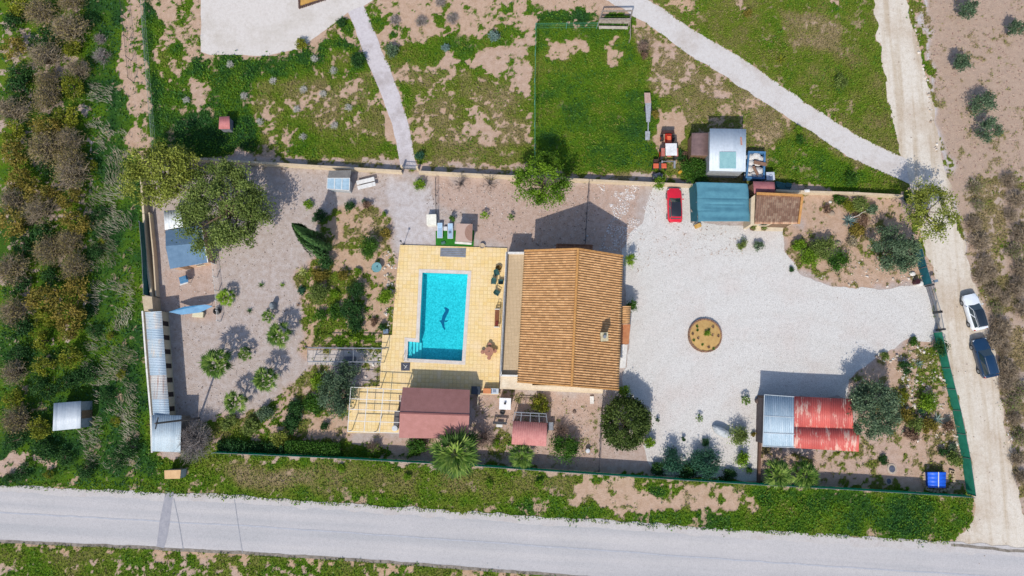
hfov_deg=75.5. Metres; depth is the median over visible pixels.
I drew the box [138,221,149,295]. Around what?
net fence
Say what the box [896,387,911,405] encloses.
bush
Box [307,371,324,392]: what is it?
bush
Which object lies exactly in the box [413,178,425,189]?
bush
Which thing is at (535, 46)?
wire fence
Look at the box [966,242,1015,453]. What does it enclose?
track stones
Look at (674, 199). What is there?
parked car
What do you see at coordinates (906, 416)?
bush
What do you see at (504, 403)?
pizza oven
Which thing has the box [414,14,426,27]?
bare bush
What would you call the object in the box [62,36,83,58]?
orchard shrub
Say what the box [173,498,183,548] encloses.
road seam
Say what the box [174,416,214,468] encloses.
bare tree
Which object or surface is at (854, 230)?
bush
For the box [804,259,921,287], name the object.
bed stones
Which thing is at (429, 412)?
pool cabin
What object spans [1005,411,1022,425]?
dead bush
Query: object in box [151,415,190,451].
shed
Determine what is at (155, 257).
garden wall
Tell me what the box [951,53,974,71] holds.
olive tree
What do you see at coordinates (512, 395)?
weeds
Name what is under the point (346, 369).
tree
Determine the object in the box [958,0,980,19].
olive tree
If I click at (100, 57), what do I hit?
bare bush
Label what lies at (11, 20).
orchard shrub
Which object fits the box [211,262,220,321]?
fence
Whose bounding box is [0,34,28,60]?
orchard shrub
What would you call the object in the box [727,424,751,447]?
bush
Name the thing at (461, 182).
bare tree
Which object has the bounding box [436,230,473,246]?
artificial lawn
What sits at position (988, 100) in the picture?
olive tree
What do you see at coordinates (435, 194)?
fence
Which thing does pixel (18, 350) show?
orchard shrub
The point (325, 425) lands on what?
bush
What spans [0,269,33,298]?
orchard shrub
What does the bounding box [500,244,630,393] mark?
house
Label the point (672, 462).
bush
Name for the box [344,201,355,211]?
bush
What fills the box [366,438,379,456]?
bare bush
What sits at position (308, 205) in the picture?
bush
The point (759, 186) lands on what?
tool shed
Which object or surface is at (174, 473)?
utility cabinet
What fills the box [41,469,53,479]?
orchard shrub
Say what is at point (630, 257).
bush
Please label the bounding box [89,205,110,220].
orchard shrub
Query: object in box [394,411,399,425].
cupboard
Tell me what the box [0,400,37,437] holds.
orchard shrub
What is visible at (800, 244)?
bush
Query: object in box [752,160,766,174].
scrap board
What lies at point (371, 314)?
weeds
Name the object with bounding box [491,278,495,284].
garden chair
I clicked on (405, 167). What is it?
garden gate
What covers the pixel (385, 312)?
bed stones
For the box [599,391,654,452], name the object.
round tree
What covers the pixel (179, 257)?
shed
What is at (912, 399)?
rockery stones
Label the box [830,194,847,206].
bush
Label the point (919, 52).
field stones
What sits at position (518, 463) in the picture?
tree
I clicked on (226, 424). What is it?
bush
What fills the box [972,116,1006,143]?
olive tree
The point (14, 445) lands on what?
orchard shrub
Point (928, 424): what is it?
bush
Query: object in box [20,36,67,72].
orchard shrub
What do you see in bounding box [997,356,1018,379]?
dead bush
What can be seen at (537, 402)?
bush
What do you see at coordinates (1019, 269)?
dead bush
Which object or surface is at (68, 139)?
orchard shrub
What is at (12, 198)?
orchard shrub
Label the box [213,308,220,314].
old tyre
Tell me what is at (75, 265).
orchard shrub
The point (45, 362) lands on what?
orchard shrub
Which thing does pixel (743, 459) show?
bush
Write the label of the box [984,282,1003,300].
dead bush
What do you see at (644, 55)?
bush
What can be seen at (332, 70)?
dry thistle
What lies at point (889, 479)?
drain cover
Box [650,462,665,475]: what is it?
bush
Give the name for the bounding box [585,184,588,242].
fence
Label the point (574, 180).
perimeter wall
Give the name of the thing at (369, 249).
bush
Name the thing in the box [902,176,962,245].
tree
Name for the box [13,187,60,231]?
orchard shrub
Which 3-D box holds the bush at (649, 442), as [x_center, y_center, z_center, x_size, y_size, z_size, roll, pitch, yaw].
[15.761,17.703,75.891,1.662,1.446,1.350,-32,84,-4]
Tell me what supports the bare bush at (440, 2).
on the ground at (402, 202)
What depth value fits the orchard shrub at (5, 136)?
79.92 m
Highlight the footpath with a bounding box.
[348,6,416,167]
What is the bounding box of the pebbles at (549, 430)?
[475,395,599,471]
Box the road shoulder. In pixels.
[0,485,1023,556]
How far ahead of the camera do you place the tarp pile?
79.81 m
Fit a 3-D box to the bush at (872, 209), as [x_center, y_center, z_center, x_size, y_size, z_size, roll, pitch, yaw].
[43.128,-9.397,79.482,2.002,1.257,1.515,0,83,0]
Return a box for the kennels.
[145,311,175,414]
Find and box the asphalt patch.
[157,492,173,547]
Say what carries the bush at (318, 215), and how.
on the ground at (402, 202)
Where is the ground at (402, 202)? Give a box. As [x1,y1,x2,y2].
[0,0,1023,575]
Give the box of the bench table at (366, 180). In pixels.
[356,177,375,189]
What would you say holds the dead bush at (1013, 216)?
on the ground at (402, 202)
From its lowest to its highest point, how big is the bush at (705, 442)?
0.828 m
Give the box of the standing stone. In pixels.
[269,302,276,309]
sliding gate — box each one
[925,283,942,311]
[932,311,945,330]
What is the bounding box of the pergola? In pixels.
[347,386,401,432]
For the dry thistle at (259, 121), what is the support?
on the ground at (402, 202)
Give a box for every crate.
[192,312,204,317]
[694,223,701,228]
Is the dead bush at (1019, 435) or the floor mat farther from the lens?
the floor mat
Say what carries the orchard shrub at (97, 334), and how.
on the ground at (402, 202)
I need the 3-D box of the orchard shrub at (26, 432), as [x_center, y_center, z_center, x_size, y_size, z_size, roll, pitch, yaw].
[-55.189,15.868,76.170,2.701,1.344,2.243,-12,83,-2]
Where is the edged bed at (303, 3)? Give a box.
[298,0,325,8]
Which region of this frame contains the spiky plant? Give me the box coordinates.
[774,54,785,64]
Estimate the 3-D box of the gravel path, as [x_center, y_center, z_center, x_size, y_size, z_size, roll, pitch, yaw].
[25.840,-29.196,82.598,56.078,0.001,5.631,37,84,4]
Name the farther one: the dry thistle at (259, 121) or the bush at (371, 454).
the dry thistle at (259, 121)
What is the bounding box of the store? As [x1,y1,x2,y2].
[142,296,160,311]
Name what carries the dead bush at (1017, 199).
on the ground at (402, 202)
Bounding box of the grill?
[471,386,480,394]
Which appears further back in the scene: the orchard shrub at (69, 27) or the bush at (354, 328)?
the orchard shrub at (69, 27)
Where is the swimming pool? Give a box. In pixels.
[404,269,470,364]
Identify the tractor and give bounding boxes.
[659,130,677,168]
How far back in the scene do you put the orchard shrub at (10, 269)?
77.40 m
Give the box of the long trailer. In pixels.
[644,93,651,139]
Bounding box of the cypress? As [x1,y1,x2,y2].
[291,223,334,259]
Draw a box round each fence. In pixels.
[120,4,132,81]
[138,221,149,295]
[140,2,155,148]
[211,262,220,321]
[213,451,974,497]
[435,178,436,214]
[534,23,597,149]
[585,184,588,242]
[598,395,603,471]
[915,248,932,285]
[933,332,975,495]
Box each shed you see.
[53,401,91,430]
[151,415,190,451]
[165,226,213,269]
[748,181,774,197]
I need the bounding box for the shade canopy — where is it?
[689,182,749,225]
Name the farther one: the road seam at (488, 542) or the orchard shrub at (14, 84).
the orchard shrub at (14, 84)
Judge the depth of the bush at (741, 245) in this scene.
78.83 m
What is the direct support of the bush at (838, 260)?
on the ground at (402, 202)
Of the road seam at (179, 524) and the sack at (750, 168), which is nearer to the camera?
the road seam at (179, 524)
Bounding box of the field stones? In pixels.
[911,9,937,151]
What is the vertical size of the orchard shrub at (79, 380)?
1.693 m
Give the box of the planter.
[590,396,593,403]
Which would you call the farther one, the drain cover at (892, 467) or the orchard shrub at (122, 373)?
the orchard shrub at (122, 373)
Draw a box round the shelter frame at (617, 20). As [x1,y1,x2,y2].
[597,10,632,26]
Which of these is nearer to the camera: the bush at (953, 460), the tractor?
the bush at (953, 460)
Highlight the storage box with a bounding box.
[344,356,355,360]
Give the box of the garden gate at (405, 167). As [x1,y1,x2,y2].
[400,165,418,170]
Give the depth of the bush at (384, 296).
77.75 m
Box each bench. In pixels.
[494,309,499,327]
[599,26,627,29]
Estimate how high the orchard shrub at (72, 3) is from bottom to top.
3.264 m
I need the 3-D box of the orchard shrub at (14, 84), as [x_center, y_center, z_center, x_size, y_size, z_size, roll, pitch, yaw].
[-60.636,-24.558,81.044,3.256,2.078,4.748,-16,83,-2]
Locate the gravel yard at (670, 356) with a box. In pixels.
[622,182,938,481]
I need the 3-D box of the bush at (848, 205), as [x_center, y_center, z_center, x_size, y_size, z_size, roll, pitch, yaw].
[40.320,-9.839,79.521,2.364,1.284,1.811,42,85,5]
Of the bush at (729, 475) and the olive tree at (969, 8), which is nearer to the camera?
the bush at (729, 475)
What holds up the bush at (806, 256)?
on the ground at (402, 202)
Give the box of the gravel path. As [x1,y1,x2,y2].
[607,0,909,183]
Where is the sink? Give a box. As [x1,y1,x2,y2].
[491,388,498,393]
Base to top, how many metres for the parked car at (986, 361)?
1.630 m
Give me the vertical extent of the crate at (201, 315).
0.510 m
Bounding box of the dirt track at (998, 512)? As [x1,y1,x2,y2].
[874,0,1023,547]
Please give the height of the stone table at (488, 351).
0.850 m
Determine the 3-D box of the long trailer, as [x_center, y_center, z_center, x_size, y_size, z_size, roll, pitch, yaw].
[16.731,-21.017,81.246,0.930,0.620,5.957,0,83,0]
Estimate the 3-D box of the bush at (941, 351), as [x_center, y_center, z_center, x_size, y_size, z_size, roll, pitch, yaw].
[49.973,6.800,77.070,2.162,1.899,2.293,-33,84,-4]
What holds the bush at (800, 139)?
on the ground at (402, 202)
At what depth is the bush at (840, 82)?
81.39 m
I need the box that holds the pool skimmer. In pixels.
[401,363,409,370]
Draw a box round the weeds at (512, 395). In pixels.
[207,172,935,489]
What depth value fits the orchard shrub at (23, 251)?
78.39 m
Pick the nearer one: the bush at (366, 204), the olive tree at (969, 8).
the bush at (366, 204)
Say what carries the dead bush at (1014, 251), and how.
on the ground at (402, 202)
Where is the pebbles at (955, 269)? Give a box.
[878,0,1006,563]
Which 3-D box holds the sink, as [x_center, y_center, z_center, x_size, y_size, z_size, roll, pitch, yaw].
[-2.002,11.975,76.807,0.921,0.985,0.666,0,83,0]
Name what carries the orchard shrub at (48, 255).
on the ground at (402, 202)
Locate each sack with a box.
[748,165,753,171]
[752,153,760,159]
[756,167,762,173]
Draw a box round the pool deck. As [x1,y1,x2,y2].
[348,245,506,432]
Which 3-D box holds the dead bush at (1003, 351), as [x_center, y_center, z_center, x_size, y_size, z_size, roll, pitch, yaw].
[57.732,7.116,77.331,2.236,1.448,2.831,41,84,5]
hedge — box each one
[216,437,284,460]
[283,440,341,456]
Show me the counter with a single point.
(487, 390)
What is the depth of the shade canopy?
77.92 m
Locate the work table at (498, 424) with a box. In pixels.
[493,421,506,427]
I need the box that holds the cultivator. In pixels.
[652,158,666,169]
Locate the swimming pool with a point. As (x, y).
(442, 315)
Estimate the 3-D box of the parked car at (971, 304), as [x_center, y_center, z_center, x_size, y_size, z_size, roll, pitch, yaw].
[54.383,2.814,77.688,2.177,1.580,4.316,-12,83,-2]
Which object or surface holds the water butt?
on the ground at (402, 202)
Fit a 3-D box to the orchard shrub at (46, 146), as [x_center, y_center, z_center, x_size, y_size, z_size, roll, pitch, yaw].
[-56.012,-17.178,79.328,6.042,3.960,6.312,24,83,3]
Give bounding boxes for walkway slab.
[308,350,380,365]
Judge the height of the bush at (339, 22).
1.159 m
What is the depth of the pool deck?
77.90 m
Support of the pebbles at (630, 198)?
on the ground at (402, 202)
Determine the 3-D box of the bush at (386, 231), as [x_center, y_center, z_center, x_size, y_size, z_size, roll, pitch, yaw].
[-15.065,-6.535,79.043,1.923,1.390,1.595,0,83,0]
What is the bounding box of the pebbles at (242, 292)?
[157,167,389,415]
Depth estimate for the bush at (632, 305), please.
77.05 m
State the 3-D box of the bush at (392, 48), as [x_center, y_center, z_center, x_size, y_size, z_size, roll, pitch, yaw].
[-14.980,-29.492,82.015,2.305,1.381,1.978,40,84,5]
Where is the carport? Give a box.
[756,394,858,451]
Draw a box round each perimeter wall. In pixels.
[140,160,156,297]
[141,311,156,452]
[142,157,402,173]
[419,171,692,187]
[775,189,902,198]
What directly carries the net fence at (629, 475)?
on the ground at (402, 202)
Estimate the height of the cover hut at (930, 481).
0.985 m
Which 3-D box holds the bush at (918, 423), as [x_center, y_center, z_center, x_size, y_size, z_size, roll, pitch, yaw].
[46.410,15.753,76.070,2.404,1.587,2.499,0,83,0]
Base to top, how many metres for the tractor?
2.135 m
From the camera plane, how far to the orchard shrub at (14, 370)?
76.21 m
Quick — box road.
[0,491,1023,575]
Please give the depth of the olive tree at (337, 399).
74.42 m
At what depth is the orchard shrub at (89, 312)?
77.77 m
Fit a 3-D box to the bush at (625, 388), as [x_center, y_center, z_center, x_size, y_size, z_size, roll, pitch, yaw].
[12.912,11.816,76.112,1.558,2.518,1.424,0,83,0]
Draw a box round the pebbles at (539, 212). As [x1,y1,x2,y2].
[426,182,636,249]
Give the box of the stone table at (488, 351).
[484,347,493,355]
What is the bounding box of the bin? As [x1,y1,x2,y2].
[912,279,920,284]
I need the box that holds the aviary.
[512,411,546,445]
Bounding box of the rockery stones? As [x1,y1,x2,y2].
[875,341,960,468]
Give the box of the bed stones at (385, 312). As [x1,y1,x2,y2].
[351,251,397,383]
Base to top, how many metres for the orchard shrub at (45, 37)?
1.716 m
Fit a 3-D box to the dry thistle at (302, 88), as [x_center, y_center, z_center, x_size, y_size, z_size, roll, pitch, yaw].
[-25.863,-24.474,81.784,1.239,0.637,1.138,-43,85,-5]
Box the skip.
[743,151,765,181]
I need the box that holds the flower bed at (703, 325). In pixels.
[688,319,721,352]
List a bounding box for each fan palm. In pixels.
[197,348,233,378]
[216,287,235,306]
[223,389,249,413]
[237,346,252,361]
[249,365,279,393]
[261,309,275,323]
[265,321,293,348]
[427,426,481,480]
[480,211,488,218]
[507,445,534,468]
[696,414,702,421]
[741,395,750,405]
[762,457,793,489]
[790,458,820,490]
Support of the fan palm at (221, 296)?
on the ground at (402, 202)
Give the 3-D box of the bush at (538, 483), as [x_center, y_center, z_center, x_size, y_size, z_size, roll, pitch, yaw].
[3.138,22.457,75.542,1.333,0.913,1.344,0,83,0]
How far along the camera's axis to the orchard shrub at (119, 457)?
75.42 m
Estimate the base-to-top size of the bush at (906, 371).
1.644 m
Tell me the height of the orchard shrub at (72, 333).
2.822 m
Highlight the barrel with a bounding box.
[392,425,398,430]
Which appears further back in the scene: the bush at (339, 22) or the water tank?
the bush at (339, 22)
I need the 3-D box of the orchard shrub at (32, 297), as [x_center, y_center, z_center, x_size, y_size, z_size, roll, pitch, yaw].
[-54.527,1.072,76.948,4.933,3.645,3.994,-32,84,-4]
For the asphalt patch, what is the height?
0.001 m
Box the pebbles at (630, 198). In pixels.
[597,184,651,250]
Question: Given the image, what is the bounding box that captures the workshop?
[704,129,745,177]
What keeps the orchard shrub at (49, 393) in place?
on the ground at (402, 202)
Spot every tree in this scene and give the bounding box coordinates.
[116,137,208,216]
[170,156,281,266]
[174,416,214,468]
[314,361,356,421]
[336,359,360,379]
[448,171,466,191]
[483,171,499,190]
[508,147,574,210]
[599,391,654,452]
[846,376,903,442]
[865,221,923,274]
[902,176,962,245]
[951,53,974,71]
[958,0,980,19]
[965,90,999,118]
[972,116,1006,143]
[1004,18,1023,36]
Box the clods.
[916,0,1023,179]
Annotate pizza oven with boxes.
[499,398,510,409]
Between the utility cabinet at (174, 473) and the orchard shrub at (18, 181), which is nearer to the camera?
the utility cabinet at (174, 473)
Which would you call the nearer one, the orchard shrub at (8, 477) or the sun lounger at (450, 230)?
the orchard shrub at (8, 477)
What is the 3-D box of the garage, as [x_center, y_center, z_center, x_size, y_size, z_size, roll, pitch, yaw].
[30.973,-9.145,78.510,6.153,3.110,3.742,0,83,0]
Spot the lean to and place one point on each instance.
(169, 222)
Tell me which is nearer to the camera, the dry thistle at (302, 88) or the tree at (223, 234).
the tree at (223, 234)
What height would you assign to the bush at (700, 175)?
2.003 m
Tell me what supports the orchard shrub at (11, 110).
on the ground at (402, 202)
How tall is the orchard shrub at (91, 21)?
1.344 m
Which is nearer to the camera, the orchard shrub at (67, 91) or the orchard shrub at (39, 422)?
the orchard shrub at (39, 422)
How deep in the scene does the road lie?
75.09 m
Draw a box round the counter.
[483,388,491,393]
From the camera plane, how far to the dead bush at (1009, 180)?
79.78 m
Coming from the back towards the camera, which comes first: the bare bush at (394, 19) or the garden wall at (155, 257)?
the bare bush at (394, 19)
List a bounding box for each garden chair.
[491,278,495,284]
[493,289,499,295]
[494,269,499,276]
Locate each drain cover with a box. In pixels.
[885,477,891,484]
[887,463,896,473]
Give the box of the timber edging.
[756,397,762,482]
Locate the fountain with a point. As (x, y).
(376, 266)
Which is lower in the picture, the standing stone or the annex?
the standing stone
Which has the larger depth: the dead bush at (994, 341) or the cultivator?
the cultivator
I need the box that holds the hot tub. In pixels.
[455,223,472,244]
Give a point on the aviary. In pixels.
(529, 433)
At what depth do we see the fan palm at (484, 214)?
79.14 m
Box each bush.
[91,46,112,68]
[94,33,107,44]
[219,413,239,431]
[239,416,259,439]
[253,404,274,422]
[269,425,289,448]
[282,410,303,434]
[286,399,305,416]
[294,37,307,49]
[297,285,307,295]
[299,391,325,416]
[302,283,330,306]
[303,199,313,209]
[307,264,331,283]
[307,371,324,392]
[313,206,330,223]
[314,308,326,322]
[317,254,334,271]
[319,421,329,431]
[325,303,344,320]
[328,288,340,298]
[335,18,344,28]
[336,268,349,280]
[336,295,367,326]
[336,464,344,473]
[342,278,368,300]
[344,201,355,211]
[345,319,363,333]
[346,326,363,345]
[349,51,368,68]
[353,268,361,276]
[357,234,380,259]
[361,200,372,208]
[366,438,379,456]
[367,443,381,457]
[369,317,379,326]
[375,288,396,305]
[377,322,386,330]
[379,227,393,239]
[383,43,399,58]
[389,14,399,25]
[403,473,411,482]
[405,438,427,457]
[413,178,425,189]
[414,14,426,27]
[414,151,424,159]
[434,0,445,9]
[440,43,450,52]
[446,11,458,24]
[473,425,495,449]
[485,477,494,489]
[488,31,500,42]
[491,438,500,448]
[529,394,552,415]
[534,479,544,490]
[548,433,581,464]
[552,420,570,439]
[618,385,630,396]
[623,254,637,266]
[625,298,637,312]
[636,40,648,52]
[641,51,649,59]
[643,437,655,448]
[650,175,665,189]
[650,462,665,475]
[651,110,659,118]
[659,444,688,476]
[676,461,699,483]
[677,148,686,162]
[677,157,710,191]
[686,438,723,483]
[701,438,709,447]
[721,467,736,485]
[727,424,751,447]
[733,450,750,471]
[736,237,747,251]
[742,7,751,18]
[746,467,754,473]
[752,240,764,252]
[791,237,809,251]
[794,124,802,133]
[795,132,805,144]
[799,245,821,267]
[806,234,839,264]
[822,205,830,213]
[825,248,853,272]
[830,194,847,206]
[832,71,848,89]
[840,198,855,213]
[844,170,858,187]
[845,234,857,248]
[849,222,865,238]
[852,196,871,213]
[853,211,869,227]
[865,203,879,215]
[879,351,888,360]
[879,454,888,465]
[896,360,914,375]
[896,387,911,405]
[899,408,915,426]
[901,427,919,444]
[904,414,924,435]
[908,336,917,347]
[916,389,938,413]
[916,408,925,414]
[921,416,939,435]
[931,338,950,357]
[938,447,947,457]
[942,420,958,432]
[945,448,963,467]
[948,443,957,452]
[962,179,987,197]
[964,214,988,234]
[965,230,994,257]
[970,198,988,213]
[972,266,991,287]
[973,252,996,271]
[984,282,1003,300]
[984,330,1008,354]
[985,266,1000,281]
[986,299,1006,317]
[989,311,1011,337]
[990,315,1016,341]
[994,289,1016,306]
[995,341,1014,357]
[995,375,1016,399]
[997,170,1020,190]
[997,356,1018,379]
[998,241,1023,260]
[999,362,1023,381]
[999,389,1023,412]
[1003,188,1023,210]
[1003,205,1020,225]
[1005,221,1023,246]
[1005,274,1023,302]
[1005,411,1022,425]
[1007,427,1023,447]
[1007,451,1023,465]
[1011,257,1023,278]
[1011,378,1023,402]
[1011,469,1023,485]
[1012,299,1023,320]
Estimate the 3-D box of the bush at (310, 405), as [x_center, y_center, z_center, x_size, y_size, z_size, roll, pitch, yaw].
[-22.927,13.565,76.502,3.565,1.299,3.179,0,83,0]
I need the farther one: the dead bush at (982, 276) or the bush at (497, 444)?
the dead bush at (982, 276)
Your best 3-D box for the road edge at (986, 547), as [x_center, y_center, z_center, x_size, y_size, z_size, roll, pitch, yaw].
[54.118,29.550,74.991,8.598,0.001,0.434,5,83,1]
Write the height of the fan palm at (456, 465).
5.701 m
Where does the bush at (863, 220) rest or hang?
on the ground at (402, 202)
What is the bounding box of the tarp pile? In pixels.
[774,181,791,189]
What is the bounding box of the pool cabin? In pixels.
[399,387,469,438]
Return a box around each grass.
[0,0,1023,575]
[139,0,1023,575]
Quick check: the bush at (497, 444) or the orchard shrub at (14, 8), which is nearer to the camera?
the bush at (497, 444)
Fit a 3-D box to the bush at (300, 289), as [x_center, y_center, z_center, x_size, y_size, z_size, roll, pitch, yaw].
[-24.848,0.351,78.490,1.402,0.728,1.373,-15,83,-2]
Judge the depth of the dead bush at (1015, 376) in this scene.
76.64 m
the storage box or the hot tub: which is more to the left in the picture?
the storage box
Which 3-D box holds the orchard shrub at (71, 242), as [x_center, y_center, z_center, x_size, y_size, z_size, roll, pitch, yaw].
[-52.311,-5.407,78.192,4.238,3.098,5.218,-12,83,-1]
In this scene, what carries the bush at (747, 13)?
on the ground at (402, 202)
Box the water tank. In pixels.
[764,172,774,181]
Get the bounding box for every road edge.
[0,540,576,575]
[951,544,1023,552]
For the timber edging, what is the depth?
75.80 m
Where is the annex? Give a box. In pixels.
[687,132,707,160]
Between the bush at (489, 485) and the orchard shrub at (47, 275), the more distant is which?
the orchard shrub at (47, 275)
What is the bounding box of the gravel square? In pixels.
[200,0,371,55]
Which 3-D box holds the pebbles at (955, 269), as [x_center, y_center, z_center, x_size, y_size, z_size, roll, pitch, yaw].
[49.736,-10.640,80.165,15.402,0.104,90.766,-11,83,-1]
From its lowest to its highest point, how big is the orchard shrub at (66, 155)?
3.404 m
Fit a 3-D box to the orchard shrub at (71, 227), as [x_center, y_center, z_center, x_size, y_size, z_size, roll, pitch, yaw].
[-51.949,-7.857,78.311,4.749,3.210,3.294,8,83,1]
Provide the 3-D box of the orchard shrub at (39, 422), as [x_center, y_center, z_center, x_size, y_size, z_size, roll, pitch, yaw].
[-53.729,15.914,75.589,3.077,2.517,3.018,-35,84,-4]
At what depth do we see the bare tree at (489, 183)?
79.63 m
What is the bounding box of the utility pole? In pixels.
[154,417,199,428]
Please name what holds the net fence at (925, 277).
on the ground at (402, 202)
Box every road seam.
[0,512,986,575]
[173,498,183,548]
[234,499,242,552]
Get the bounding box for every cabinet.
[164,468,186,478]
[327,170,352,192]
[426,214,436,226]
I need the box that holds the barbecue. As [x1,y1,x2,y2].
[179,275,189,285]
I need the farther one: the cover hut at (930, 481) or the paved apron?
the paved apron
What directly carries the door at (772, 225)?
in the garage
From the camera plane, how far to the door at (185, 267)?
78.24 m
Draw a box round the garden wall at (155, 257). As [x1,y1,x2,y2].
[148,212,159,296]
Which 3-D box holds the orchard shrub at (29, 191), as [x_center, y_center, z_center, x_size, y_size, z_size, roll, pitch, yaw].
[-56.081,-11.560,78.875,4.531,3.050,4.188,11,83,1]
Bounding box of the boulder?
[712,425,730,437]
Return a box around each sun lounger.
[437,223,442,237]
[448,223,452,238]
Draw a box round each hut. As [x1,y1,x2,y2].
[219,116,233,131]
[921,469,955,492]
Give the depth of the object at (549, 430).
76.73 m
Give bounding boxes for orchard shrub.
[0,11,24,35]
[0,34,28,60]
[0,73,32,104]
[0,93,36,129]
[0,121,29,142]
[0,132,27,170]
[0,184,28,217]
[0,205,27,244]
[0,247,37,288]
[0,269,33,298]
[0,292,33,329]
[0,312,35,345]
[0,359,34,388]
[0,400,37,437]
[0,430,30,452]
[1,0,28,16]
[1,339,31,365]
[1,387,24,408]
[1,471,13,485]
[2,161,31,193]
[3,60,35,85]
[8,461,31,485]
[9,232,36,256]
[11,119,80,167]
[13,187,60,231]
[17,0,58,30]
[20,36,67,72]
[20,175,59,206]
[21,282,65,311]
[22,78,64,118]
[24,415,43,433]
[25,24,56,47]
[26,415,53,440]
[27,114,64,136]
[27,225,66,271]
[27,371,52,398]
[27,435,62,465]
[28,222,58,246]
[29,65,58,102]
[29,325,51,352]
[29,353,57,376]
[30,307,57,328]
[32,153,63,179]
[36,266,62,286]
[38,378,57,400]
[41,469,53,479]
[44,8,94,49]
[44,300,86,331]
[46,154,98,192]
[48,146,90,182]
[50,104,81,133]
[50,225,87,262]
[52,371,74,395]
[53,124,92,153]
[53,182,85,209]
[53,206,93,234]
[53,316,78,344]
[54,248,95,286]
[54,341,83,369]
[54,445,77,469]
[55,0,88,13]
[57,69,88,104]
[59,56,94,81]
[60,275,92,305]
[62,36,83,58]
[66,367,89,391]
[75,459,97,483]
[77,356,100,386]
[80,303,94,323]
[82,11,99,30]
[84,323,103,339]
[87,159,96,170]
[87,241,104,262]
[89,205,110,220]
[98,387,114,403]
[106,331,115,340]
[106,449,129,475]
[109,417,120,427]
[116,369,125,378]
[119,438,142,460]
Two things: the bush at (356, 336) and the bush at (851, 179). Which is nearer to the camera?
the bush at (356, 336)
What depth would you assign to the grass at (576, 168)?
80.95 m
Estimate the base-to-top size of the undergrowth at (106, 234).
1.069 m
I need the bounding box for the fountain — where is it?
[372,262,381,271]
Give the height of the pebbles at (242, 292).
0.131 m
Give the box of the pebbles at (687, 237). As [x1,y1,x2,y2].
[630,191,744,271]
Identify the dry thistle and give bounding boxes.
[256,118,263,125]
[269,77,276,84]
[300,86,306,92]
[319,89,327,97]
[330,66,337,73]
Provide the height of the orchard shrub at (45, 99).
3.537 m
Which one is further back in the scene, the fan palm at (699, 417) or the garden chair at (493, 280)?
the garden chair at (493, 280)
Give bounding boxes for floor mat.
[440,248,465,256]
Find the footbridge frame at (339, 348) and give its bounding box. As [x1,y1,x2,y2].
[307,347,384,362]
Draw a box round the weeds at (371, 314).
[133,0,964,575]
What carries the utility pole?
on the ground at (402, 202)
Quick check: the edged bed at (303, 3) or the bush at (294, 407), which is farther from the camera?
the edged bed at (303, 3)
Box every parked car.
[666,188,683,222]
[959,293,988,330]
[969,338,999,377]
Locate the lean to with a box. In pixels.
[164,210,190,229]
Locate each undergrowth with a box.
[0,0,146,488]
[90,6,139,461]
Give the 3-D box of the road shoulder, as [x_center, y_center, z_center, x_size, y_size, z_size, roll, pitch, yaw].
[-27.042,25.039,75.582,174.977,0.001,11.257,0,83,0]
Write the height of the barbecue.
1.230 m
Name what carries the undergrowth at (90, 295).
on the ground at (402, 202)
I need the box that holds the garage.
[743,192,803,228]
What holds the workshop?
on the ground at (402, 202)
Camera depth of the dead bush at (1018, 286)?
78.03 m
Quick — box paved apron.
[755,227,782,230]
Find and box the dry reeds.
[79,82,140,468]
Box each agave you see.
[298,266,306,275]
[842,215,857,226]
[933,412,942,425]
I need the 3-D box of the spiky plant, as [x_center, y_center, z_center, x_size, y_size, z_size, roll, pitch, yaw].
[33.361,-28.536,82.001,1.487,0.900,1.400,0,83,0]
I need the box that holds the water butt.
[548,422,553,429]
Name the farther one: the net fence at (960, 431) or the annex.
the annex
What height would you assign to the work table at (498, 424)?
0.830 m
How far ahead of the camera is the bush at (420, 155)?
80.24 m
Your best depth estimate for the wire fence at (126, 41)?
81.83 m
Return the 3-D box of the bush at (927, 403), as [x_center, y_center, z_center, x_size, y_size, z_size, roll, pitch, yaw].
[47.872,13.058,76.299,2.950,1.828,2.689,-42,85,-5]
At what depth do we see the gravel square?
83.12 m
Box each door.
[81,410,91,418]
[180,266,192,269]
[767,224,790,226]
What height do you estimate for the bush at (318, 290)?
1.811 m
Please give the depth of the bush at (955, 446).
75.96 m
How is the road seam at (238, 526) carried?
on the road
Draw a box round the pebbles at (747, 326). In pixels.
[627,190,931,478]
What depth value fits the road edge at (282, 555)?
74.90 m
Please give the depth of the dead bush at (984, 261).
78.52 m
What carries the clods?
on the ground at (402, 202)
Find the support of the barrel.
on the pool deck
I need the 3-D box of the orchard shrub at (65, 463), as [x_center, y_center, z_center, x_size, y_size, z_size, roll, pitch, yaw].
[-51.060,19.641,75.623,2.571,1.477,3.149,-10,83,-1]
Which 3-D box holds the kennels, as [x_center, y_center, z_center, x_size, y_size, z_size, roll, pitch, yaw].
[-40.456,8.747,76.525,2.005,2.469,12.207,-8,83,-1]
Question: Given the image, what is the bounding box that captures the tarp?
[170,304,218,314]
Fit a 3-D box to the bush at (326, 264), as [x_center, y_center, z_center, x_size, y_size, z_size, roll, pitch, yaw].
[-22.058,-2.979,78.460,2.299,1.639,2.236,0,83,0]

